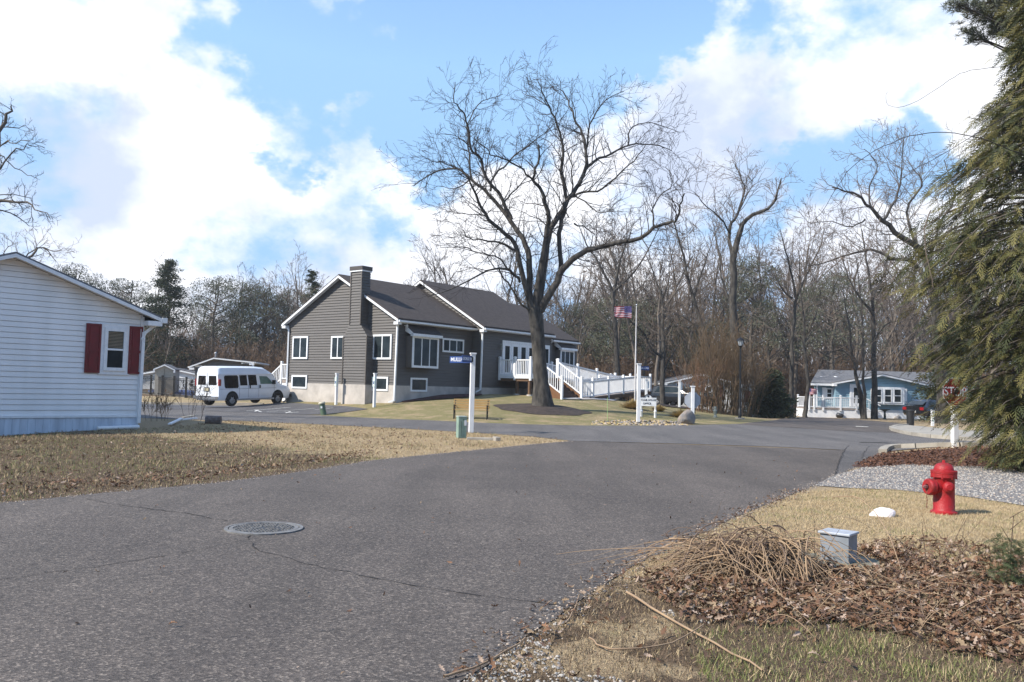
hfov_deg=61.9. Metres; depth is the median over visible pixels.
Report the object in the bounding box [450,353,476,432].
street sign
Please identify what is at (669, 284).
woodland tree
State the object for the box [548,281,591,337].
woodland tree
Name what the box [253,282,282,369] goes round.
woodland tree
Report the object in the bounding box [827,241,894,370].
woodland tree
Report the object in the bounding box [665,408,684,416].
ornamental grass
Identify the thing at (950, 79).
vine
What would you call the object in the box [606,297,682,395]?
bare tree
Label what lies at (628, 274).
woodland tree
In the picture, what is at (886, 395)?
bay window
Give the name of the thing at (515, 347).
door
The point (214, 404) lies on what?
kerb
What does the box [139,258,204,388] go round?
spruce tree
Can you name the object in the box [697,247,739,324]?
woodland tree
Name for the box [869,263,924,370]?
woodland tree
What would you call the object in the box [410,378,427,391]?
window
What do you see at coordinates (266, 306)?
woodland tree
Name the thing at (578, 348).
woodland tree
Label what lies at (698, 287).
woodland tree
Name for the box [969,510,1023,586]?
evergreen sapling
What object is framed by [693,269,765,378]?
woodland tree
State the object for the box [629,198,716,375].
woodland tree
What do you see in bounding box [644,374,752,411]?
beige home
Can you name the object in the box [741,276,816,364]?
woodland tree
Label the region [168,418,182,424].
broken board
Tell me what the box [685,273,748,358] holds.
woodland tree
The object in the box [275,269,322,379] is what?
spruce tree
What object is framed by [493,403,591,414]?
mulch ring
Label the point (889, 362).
woodland tree
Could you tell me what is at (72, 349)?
mobile home
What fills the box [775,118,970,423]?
bare tree
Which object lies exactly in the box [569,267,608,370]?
woodland tree
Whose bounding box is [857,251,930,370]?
woodland tree
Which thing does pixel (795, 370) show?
woodland tree
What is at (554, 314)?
woodland tree
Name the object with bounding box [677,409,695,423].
boulder
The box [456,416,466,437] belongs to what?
utility pedestal
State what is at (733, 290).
bare tree
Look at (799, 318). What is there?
woodland tree
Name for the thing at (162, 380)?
iron fence
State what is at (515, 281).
woodland tree
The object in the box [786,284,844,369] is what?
woodland tree
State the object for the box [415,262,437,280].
woodland tree
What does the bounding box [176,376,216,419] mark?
dry weeds
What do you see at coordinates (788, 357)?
woodland tree
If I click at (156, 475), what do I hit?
fallen leaves
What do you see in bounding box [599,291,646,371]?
woodland tree
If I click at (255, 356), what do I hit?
undergrowth
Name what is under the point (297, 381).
window
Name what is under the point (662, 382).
bare tree
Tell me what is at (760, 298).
woodland tree
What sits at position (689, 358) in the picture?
bare tree
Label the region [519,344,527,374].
door
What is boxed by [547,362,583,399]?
staircase
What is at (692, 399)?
stop sign
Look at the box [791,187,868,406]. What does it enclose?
woodland tree
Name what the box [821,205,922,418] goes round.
bare tree
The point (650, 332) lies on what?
woodland tree
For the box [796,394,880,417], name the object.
porch deck
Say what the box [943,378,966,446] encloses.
stop sign
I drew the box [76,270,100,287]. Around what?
woodland tree
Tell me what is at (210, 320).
woodland tree
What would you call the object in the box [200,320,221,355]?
woodland tree
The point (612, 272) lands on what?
woodland tree
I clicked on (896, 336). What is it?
woodland tree
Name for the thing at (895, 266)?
woodland tree
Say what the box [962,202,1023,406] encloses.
woodland tree
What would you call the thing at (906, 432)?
kerb
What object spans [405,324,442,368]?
bay window
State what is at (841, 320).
woodland tree
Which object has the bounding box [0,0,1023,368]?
sky
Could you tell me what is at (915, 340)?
woodland tree
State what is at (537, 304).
bare tree
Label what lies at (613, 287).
woodland tree
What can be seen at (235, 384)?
van
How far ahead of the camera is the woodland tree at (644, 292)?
118.19 m
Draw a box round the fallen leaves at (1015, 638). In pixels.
[475,534,1023,681]
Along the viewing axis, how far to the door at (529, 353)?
54.42 m
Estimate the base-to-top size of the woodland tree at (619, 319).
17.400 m
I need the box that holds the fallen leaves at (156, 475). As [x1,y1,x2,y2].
[0,420,551,496]
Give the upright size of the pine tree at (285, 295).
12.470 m
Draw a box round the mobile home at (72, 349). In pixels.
[0,252,167,435]
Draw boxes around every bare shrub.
[657,299,757,414]
[667,343,735,412]
[691,312,779,416]
[716,344,774,417]
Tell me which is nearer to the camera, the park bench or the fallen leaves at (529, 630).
the fallen leaves at (529, 630)
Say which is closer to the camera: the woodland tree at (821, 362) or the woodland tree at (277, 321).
the woodland tree at (821, 362)
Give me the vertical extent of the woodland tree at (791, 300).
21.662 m
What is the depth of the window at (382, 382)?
46.52 m
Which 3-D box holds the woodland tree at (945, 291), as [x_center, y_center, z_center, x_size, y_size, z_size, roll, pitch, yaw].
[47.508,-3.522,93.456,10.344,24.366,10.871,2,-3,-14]
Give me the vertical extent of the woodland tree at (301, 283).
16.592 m
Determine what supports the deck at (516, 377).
on the ground at (440, 409)
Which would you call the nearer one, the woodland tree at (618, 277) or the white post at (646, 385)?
the white post at (646, 385)
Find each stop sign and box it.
[685,386,699,412]
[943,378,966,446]
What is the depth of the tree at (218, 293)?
96.46 m
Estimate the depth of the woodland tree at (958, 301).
91.15 m
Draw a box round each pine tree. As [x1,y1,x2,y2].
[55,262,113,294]
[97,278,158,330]
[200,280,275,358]
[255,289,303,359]
[940,0,1022,55]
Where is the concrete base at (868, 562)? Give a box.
[801,553,882,572]
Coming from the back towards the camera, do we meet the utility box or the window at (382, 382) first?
the window at (382, 382)
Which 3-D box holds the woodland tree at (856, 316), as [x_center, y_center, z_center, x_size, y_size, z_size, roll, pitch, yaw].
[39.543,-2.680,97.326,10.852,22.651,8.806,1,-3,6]
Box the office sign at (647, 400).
[640,394,656,417]
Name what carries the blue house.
on the ground at (440, 409)
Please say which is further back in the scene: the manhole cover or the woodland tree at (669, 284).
the woodland tree at (669, 284)
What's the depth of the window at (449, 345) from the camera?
49.66 m
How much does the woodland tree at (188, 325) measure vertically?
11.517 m
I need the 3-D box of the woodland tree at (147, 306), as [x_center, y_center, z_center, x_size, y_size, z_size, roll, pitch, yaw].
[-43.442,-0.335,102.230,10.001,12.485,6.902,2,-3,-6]
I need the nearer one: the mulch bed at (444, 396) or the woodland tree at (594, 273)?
the mulch bed at (444, 396)
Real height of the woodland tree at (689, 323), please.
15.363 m
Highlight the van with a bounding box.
[193,363,291,405]
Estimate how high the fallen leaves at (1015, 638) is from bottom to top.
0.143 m
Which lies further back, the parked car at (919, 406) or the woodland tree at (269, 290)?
the woodland tree at (269, 290)
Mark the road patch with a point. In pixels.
(849, 458)
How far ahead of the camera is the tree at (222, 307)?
99.78 m
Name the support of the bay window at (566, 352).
in the clubhouse
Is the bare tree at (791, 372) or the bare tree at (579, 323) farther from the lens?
the bare tree at (579, 323)
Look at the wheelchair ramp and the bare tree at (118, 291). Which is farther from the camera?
the bare tree at (118, 291)
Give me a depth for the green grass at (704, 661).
5.12 m
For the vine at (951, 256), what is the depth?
15.11 m
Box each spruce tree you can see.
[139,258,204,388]
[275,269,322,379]
[741,368,798,418]
[901,322,989,421]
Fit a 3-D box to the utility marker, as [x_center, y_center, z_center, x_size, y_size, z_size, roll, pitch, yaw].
[-9.444,3.412,42.612,0.360,0.759,0.360,-10,-3,-1]
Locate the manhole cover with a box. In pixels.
[224,521,302,534]
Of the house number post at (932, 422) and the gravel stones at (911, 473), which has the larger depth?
the house number post at (932, 422)
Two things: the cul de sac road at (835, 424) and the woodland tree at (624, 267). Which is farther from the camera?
the woodland tree at (624, 267)
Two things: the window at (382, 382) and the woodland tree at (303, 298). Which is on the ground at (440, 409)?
the woodland tree at (303, 298)
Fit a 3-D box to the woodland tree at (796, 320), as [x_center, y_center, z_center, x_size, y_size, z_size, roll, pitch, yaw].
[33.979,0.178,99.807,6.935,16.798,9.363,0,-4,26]
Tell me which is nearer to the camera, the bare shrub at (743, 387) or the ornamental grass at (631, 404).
the ornamental grass at (631, 404)
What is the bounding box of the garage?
[188,352,268,394]
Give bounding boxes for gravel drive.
[818,465,1023,503]
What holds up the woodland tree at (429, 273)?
on the ground at (440, 409)
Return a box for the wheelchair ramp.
[546,359,651,399]
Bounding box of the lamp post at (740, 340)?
[735,336,744,418]
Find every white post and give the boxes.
[645,379,648,394]
[678,381,681,406]
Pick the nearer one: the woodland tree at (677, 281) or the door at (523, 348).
the door at (523, 348)
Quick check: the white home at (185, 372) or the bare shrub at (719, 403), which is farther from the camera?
the white home at (185, 372)
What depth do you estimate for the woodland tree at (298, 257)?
98.56 m
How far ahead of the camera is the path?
51.76 m
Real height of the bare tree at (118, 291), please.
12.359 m
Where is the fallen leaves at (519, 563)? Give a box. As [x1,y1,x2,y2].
[63,451,797,672]
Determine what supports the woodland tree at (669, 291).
on the ground at (440, 409)
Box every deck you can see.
[271,361,286,400]
[498,356,559,395]
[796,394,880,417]
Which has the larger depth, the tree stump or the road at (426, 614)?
the tree stump
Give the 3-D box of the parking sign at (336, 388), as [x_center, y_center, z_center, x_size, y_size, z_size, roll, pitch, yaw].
[-9.736,2.688,47.358,0.222,1.815,0.214,-2,-4,43]
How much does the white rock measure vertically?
0.186 m
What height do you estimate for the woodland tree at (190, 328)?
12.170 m
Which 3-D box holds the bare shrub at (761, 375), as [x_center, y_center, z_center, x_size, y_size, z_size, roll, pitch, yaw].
[15.919,2.517,58.417,4.090,5.433,4.373,1,-3,0]
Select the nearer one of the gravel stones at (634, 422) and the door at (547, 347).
the gravel stones at (634, 422)
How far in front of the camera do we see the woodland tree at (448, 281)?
98.21 m
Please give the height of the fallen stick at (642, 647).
0.034 m
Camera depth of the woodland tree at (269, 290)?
108.38 m
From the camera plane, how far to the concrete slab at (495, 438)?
25.73 m
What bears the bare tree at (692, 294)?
on the ground at (440, 409)
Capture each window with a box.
[98,323,131,374]
[291,375,307,388]
[292,336,308,358]
[330,336,342,358]
[372,334,391,358]
[372,377,388,390]
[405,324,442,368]
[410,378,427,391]
[442,338,463,352]
[554,342,577,370]
[826,388,832,398]
[878,387,903,404]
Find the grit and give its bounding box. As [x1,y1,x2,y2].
[1,441,880,681]
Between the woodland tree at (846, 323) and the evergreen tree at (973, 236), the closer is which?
the evergreen tree at (973, 236)
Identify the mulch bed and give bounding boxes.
[402,394,481,401]
[590,397,755,414]
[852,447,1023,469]
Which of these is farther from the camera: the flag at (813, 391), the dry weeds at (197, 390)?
the flag at (813, 391)
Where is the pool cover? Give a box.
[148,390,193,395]
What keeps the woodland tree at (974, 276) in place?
on the ground at (440, 409)
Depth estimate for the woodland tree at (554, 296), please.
91.80 m
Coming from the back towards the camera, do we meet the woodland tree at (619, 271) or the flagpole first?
the woodland tree at (619, 271)
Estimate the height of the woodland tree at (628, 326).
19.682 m
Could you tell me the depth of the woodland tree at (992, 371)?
89.93 m
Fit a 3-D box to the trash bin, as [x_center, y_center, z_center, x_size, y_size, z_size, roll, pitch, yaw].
[22.678,4.378,48.576,0.511,0.926,0.504,1,-3,0]
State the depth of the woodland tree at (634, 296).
95.82 m
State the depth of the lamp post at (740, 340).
51.29 m
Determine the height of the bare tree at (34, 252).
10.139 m
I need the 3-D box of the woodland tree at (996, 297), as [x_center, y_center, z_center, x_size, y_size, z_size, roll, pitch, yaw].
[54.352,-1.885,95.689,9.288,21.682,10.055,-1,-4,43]
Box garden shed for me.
[153,364,179,394]
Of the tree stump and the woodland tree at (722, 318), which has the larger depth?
the woodland tree at (722, 318)
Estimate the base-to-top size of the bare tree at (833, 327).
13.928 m
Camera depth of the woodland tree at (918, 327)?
96.44 m
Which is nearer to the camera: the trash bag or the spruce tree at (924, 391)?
the spruce tree at (924, 391)
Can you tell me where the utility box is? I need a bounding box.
[818,528,858,563]
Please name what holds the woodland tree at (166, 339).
on the ground at (440, 409)
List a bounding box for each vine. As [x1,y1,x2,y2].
[810,132,1023,224]
[886,62,1015,107]
[900,106,1021,178]
[924,210,933,287]
[938,242,962,269]
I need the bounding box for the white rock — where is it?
[869,507,895,517]
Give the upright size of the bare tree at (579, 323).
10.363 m
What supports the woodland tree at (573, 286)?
on the ground at (440, 409)
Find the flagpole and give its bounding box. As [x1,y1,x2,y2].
[634,304,636,400]
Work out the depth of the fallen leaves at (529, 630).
6.43 m
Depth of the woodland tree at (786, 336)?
86.10 m
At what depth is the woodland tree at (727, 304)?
90.06 m
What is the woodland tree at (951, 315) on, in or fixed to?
on the ground at (440, 409)
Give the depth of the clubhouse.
49.54 m
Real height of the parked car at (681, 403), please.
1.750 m
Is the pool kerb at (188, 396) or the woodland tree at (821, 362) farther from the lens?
the woodland tree at (821, 362)
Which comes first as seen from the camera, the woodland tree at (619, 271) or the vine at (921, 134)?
the vine at (921, 134)
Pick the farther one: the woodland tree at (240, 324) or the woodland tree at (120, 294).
the woodland tree at (240, 324)
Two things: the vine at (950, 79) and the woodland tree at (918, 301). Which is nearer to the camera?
the vine at (950, 79)
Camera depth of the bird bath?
69.72 m
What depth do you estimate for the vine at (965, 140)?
16.74 m
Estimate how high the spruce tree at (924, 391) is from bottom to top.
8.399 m
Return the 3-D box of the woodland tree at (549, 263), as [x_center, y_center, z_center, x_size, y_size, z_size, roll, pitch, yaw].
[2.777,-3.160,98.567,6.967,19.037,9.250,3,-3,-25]
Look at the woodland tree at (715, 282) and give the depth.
90.59 m
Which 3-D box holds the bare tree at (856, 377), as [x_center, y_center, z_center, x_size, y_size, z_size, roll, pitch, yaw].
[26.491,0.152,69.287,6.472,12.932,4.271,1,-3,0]
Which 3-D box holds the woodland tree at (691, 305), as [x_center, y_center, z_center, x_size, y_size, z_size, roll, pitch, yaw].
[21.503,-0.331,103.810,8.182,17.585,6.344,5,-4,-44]
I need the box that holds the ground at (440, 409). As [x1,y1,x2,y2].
[0,389,1023,681]
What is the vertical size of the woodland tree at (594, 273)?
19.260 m
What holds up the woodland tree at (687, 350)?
on the ground at (440, 409)
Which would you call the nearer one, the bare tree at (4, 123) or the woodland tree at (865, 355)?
the bare tree at (4, 123)
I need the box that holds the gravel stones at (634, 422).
[591,419,687,425]
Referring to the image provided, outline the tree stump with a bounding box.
[205,415,221,423]
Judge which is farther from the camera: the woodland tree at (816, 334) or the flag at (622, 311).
the woodland tree at (816, 334)
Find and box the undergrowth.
[143,308,1023,417]
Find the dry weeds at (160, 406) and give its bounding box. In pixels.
[141,384,175,420]
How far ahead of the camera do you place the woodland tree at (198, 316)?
113.64 m
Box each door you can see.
[503,343,511,375]
[511,343,519,373]
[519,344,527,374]
[527,345,532,374]
[545,345,549,376]
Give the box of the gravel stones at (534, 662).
[458,606,736,681]
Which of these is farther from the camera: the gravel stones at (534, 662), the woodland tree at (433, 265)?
the woodland tree at (433, 265)
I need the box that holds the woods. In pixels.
[145,246,1023,375]
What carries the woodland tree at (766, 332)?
on the ground at (440, 409)
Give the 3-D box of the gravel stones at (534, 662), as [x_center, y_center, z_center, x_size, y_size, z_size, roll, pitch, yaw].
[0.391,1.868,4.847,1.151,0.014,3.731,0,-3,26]
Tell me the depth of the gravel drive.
16.13 m
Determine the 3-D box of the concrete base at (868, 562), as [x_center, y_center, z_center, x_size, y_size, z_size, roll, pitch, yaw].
[3.143,2.159,8.141,0.780,0.140,0.780,1,-3,0]
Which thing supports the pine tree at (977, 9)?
on the ground at (440, 409)
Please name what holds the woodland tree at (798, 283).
on the ground at (440, 409)
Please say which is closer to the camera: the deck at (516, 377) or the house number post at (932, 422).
the house number post at (932, 422)
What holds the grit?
on the road at (426, 614)
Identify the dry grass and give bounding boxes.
[0,421,566,502]
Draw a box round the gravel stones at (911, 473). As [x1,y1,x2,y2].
[816,464,1023,504]
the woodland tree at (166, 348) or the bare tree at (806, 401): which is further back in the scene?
the woodland tree at (166, 348)
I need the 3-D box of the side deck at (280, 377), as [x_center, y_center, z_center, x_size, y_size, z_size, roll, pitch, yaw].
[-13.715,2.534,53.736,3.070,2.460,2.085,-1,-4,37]
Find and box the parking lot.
[141,403,364,413]
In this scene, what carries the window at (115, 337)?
in the mobile home at (72, 349)
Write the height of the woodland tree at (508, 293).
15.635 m
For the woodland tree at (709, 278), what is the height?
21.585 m
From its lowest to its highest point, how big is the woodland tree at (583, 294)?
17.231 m
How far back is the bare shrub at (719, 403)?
57.26 m
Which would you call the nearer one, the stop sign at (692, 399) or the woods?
the stop sign at (692, 399)
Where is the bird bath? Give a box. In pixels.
[880,409,889,418]
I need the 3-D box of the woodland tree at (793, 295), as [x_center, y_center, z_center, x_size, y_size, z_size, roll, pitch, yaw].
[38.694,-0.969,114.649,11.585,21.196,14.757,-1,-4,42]
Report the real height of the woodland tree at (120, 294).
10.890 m
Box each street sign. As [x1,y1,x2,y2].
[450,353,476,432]
[636,363,648,421]
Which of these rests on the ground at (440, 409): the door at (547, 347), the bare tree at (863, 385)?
the bare tree at (863, 385)
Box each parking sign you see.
[334,373,338,404]
[373,373,377,406]
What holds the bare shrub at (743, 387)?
on the ground at (440, 409)
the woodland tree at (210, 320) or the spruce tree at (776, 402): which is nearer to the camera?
the spruce tree at (776, 402)
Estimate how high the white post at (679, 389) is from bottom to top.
1.729 m
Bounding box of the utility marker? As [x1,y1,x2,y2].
[318,402,326,414]
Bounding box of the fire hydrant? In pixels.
[922,460,957,514]
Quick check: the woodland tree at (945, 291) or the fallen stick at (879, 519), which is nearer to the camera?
the fallen stick at (879, 519)
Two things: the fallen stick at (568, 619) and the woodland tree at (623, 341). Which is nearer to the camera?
the fallen stick at (568, 619)
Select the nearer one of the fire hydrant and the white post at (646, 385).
the fire hydrant
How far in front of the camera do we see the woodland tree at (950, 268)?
102.09 m
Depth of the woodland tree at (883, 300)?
105.64 m
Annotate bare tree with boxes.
[0,98,60,231]
[0,227,78,272]
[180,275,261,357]
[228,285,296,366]
[374,35,704,406]
[556,302,623,394]
[563,199,680,399]
[577,295,651,398]
[601,229,718,403]
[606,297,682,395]
[639,196,745,411]
[659,142,804,411]
[660,316,728,376]
[713,255,787,384]
[746,195,860,417]
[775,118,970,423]
[778,246,844,417]
[780,269,889,369]
[807,269,882,418]
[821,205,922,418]
[831,238,900,418]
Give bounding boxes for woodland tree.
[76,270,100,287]
[104,283,141,307]
[130,288,189,357]
[144,310,181,365]
[144,324,170,360]
[147,326,178,365]
[149,252,190,370]
[163,290,222,352]
[172,293,207,354]
[173,302,203,351]
[187,302,208,357]
[194,277,226,355]
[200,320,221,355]
[207,272,262,359]
[219,262,255,350]
[221,278,271,360]
[233,267,296,356]
[245,267,291,358]
[250,245,307,322]
[251,270,304,357]
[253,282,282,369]
[283,253,324,314]
[284,273,319,317]
[405,240,477,284]
[410,233,462,285]
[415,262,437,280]
[417,266,443,281]
[473,218,558,305]
[497,228,567,324]
[517,241,598,349]
[522,262,584,325]
[524,232,562,304]
[543,296,563,328]
[548,236,628,335]
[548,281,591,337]
[550,256,606,328]
[554,273,642,359]
[566,199,671,368]
[567,231,646,398]
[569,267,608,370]
[570,295,608,363]
[579,207,656,395]
[579,217,651,337]
[583,225,654,373]
[584,229,651,398]
[593,214,673,365]
[597,253,705,377]
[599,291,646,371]
[601,233,654,347]
[604,228,713,385]
[606,218,674,360]
[616,290,667,374]
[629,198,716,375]
[631,268,658,361]
[634,243,708,373]
[638,292,685,379]
[648,255,686,370]
[651,266,717,374]
[653,247,701,351]
[654,270,712,359]
[662,258,723,351]
[663,205,735,342]
[665,294,703,366]
[677,228,775,355]
[679,210,743,374]
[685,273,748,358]
[692,216,781,383]
[693,243,780,351]
[693,251,757,376]
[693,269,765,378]
[694,255,791,376]
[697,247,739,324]
[705,207,771,373]
[714,307,748,383]
[726,276,808,368]
[729,266,779,382]
[736,275,805,366]
[737,266,805,368]
[741,273,805,361]
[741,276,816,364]
[743,284,828,380]
[747,249,816,365]
[760,245,832,364]
[761,258,840,366]
[762,231,836,354]
[771,222,855,412]
[772,276,831,356]
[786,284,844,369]
[787,266,842,369]
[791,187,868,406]
[792,274,860,402]
[805,268,876,369]
[822,226,913,369]
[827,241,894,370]
[830,272,877,368]
[832,270,893,355]
[838,192,945,369]
[839,267,928,370]
[854,249,930,371]
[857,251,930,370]
[858,247,926,363]
[866,237,935,366]
[868,261,930,370]
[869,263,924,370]
[875,211,1001,343]
[877,246,957,348]
[885,253,957,371]
[885,291,930,367]
[898,278,998,354]
[910,217,1010,370]
[916,244,985,384]
[919,180,994,383]
[920,215,1003,327]
[942,260,1016,400]
[958,283,1012,405]
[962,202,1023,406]
[971,240,1016,338]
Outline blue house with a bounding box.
[811,370,965,419]
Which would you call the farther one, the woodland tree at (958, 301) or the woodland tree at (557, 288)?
the woodland tree at (557, 288)
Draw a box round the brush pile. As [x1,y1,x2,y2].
[560,501,1023,636]
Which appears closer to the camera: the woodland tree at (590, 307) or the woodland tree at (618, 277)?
the woodland tree at (590, 307)
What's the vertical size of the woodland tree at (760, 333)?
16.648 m
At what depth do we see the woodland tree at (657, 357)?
84.35 m
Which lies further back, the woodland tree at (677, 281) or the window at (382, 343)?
the woodland tree at (677, 281)
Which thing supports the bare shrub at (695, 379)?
on the ground at (440, 409)
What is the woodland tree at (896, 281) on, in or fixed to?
on the ground at (440, 409)
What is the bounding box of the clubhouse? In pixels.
[281,265,580,403]
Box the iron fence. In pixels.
[142,375,195,397]
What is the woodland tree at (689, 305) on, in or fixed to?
on the ground at (440, 409)
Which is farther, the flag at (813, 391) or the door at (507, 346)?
the flag at (813, 391)
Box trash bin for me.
[905,410,914,425]
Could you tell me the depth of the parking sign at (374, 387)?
44.92 m
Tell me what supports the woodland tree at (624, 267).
on the ground at (440, 409)
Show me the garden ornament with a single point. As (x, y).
(715, 412)
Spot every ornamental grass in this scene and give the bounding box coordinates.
[617,398,646,408]
[651,404,666,410]
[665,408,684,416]
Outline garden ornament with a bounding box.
[713,406,716,417]
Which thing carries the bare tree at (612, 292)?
on the ground at (440, 409)
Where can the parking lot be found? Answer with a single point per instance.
(291, 408)
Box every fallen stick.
[443,637,525,677]
[564,594,579,623]
[589,624,703,649]
[626,591,763,670]
[832,496,900,568]
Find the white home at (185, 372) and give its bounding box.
[143,368,194,389]
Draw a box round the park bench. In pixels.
[452,398,489,419]
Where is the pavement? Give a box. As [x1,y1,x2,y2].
[895,425,1016,438]
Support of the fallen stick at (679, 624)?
on the ground at (440, 409)
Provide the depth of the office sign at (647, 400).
45.04 m
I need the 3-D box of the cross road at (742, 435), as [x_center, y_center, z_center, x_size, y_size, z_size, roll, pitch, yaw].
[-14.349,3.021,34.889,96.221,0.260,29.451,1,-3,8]
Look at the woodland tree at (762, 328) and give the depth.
83.20 m
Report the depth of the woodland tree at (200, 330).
101.23 m
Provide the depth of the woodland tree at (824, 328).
86.71 m
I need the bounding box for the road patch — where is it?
[835,447,877,474]
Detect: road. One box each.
[0,441,854,681]
[141,409,1012,473]
[742,417,899,432]
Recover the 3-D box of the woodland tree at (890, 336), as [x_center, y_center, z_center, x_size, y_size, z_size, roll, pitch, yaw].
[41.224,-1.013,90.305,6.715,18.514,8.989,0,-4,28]
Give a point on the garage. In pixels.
(215, 361)
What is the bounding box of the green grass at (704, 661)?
[696,621,1014,681]
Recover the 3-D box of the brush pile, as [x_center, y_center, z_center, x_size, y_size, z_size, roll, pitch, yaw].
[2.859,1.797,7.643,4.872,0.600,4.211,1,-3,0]
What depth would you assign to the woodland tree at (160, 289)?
103.72 m
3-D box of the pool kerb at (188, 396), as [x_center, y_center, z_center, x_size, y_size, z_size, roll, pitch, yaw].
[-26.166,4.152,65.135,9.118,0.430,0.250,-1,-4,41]
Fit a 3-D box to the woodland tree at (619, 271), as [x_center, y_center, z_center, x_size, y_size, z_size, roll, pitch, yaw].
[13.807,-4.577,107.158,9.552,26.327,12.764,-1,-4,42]
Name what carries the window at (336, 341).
in the clubhouse
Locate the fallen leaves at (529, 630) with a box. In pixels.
[438,488,810,676]
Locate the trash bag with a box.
[836,413,843,417]
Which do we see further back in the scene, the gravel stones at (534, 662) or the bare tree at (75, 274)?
the bare tree at (75, 274)
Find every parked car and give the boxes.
[651,385,700,405]
[669,386,720,406]
[903,399,964,419]
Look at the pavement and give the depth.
38.86 m
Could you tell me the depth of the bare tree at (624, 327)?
87.49 m
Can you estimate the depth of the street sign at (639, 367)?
42.02 m
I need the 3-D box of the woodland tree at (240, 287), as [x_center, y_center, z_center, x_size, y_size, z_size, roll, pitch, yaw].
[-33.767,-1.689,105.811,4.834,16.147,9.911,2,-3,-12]
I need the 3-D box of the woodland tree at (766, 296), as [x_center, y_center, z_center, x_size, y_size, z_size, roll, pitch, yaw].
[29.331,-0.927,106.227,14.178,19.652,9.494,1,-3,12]
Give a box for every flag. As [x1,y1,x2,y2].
[614,306,631,317]
[809,388,816,393]
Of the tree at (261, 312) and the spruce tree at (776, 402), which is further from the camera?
the tree at (261, 312)
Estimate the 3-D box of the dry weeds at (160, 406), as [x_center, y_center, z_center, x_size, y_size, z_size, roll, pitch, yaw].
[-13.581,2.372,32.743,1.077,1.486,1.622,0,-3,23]
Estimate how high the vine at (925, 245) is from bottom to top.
1.404 m
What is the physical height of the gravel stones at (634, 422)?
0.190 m
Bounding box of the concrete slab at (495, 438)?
[467,436,500,440]
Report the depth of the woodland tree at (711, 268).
107.07 m
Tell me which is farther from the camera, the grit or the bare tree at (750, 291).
the bare tree at (750, 291)
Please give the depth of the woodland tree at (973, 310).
91.19 m
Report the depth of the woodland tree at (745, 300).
92.46 m
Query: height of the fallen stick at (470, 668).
0.019 m
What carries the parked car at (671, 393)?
on the ground at (440, 409)
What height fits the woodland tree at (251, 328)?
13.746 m
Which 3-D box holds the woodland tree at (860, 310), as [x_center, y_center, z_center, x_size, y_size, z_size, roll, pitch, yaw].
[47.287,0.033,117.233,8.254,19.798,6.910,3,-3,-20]
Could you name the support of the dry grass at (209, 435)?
on the ground at (440, 409)
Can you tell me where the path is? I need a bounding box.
[563,397,614,400]
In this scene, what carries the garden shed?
on the ground at (440, 409)
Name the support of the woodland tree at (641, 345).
on the ground at (440, 409)
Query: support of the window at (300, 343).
in the clubhouse
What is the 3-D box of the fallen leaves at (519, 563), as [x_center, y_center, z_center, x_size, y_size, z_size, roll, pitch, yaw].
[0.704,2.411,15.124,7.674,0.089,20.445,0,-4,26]
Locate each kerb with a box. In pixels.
[142,391,192,397]
[142,402,263,405]
[878,442,999,452]
[889,424,1003,441]
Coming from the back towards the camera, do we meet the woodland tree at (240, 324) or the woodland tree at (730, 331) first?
the woodland tree at (240, 324)
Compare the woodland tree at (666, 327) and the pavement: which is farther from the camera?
the woodland tree at (666, 327)
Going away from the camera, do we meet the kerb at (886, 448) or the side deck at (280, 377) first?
the kerb at (886, 448)
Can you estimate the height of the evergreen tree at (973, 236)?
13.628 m
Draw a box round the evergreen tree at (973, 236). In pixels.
[859,0,1023,472]
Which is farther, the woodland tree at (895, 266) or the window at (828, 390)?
the woodland tree at (895, 266)
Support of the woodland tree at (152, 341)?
on the ground at (440, 409)
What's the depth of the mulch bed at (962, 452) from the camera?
21.75 m
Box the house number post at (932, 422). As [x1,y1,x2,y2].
[931,410,933,425]
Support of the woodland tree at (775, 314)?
on the ground at (440, 409)
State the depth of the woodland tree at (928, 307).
107.26 m

